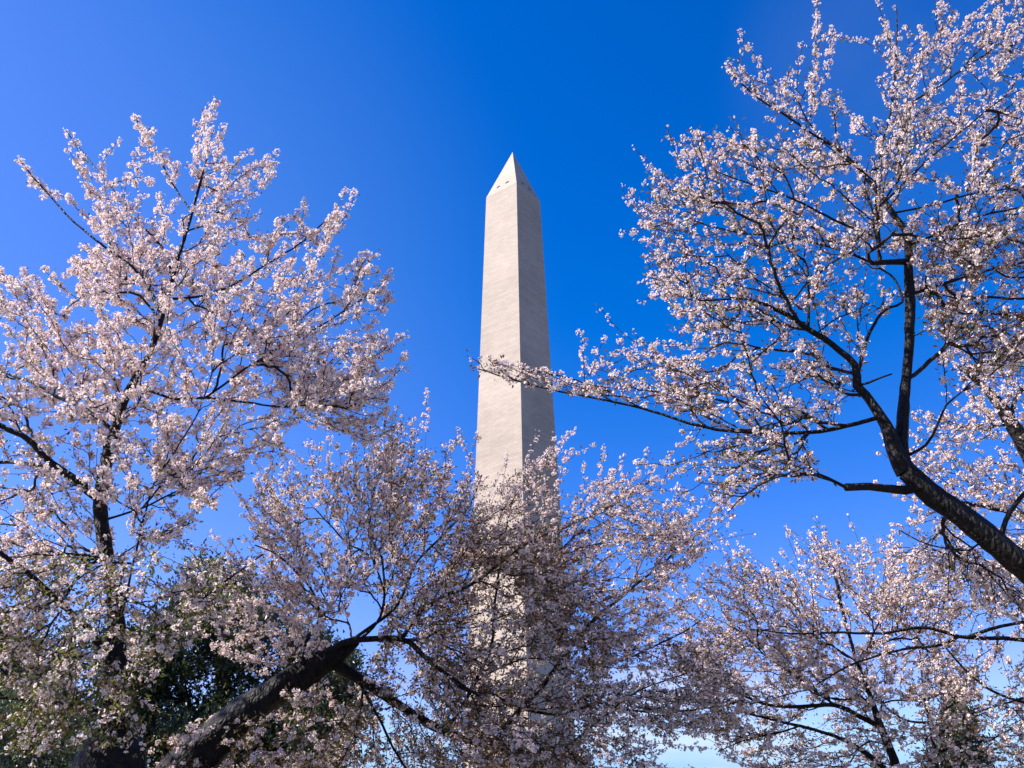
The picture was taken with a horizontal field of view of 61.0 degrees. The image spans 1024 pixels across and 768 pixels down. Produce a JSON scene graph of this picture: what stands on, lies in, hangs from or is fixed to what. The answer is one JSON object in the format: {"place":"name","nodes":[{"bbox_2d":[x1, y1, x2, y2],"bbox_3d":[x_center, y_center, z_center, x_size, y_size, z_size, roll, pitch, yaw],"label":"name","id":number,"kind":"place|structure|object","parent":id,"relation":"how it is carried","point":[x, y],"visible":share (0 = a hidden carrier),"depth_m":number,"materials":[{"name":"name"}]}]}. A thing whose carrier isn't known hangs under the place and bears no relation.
{"place":"outdoors","nodes":[
{"label":"outdoors","id":0,"kind":"place"},
{"bbox_2d":[0,0,1023,767],"label":"sky","id":1,"kind":"structure","parent":0,"point":[418,107],"materials":[{"name":"blue"}]},
{"bbox_3d":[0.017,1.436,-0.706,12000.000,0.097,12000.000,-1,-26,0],"label":"ground","id":2,"kind":"structure","parent":0,"visible":0},
{"bbox_2d":[0,668,97,767],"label":"evergreen shrub","id":3,"kind":"object","parent":2,"relation":"on","point":[50,761],"visible":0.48,"depth_m":9.99,"materials":[{"name":"green plant"}]},
{"bbox_2d":[0,607,100,762],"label":"evergreen tree","id":4,"kind":"object","parent":2,"relation":"on","point":[6,672],"visible":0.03,"depth_m":13.93,"materials":[{"name":"green plant"}]},
{"bbox_2d":[0,96,409,767],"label":"cherry tree","id":5,"kind":"object","parent":2,"relation":"on","point":[112,738],"visible":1,"depth_m":7.15,"materials":[{"name":"pink plant"}]},
{"bbox_2d":[69,550,391,767],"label":"evergreen tree","id":6,"kind":"object","parent":2,"relation":"on","point":[217,697],"visible":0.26,"depth_m":12.85,"materials":[{"name":"green plant"}]},
{"bbox_2d":[146,377,780,767],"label":"cherry tree","id":7,"kind":"object","parent":2,"relation":"on","point":[215,740],"visible":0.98,"depth_m":8.15,"materials":[{"name":"pink plant"}]},
{"bbox_2d":[464,152,574,767],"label":"obelisk","id":8,"kind":"object","parent":2,"relation":"on","point":[511,421],"visible":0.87,"depth_m":210.64,"materials":[{"name":"white stone"}]},
{"bbox_2d":[466,0,1023,642],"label":"cherry tree","id":9,"kind":"object","parent":2,"relation":"on","point":[996,544],"visible":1,"depth_m":6.99,"materials":[{"name":"pink plant"}]},
{"bbox_2d":[621,513,1023,767],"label":"cherry tree","id":10,"kind":"object","parent":2,"relation":"on","point":[858,674],"visible":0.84,"depth_m":9.37,"materials":[{"name":"pink plant"}]},
{"bbox_2d":[745,332,1023,766],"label":"cherry tree","id":11,"kind":"object","parent":2,"relation":"on","point":[1012,425],"visible":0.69,"depth_m":9.22,"materials":[{"name":"pink plant"}]},
{"bbox_2d":[909,687,995,767],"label":"evergreen tree","id":12,"kind":"object","parent":2,"relation":"on","point":[958,736],"visible":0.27,"depth_m":20.06,"materials":[{"name":"green plant"}]}
]}

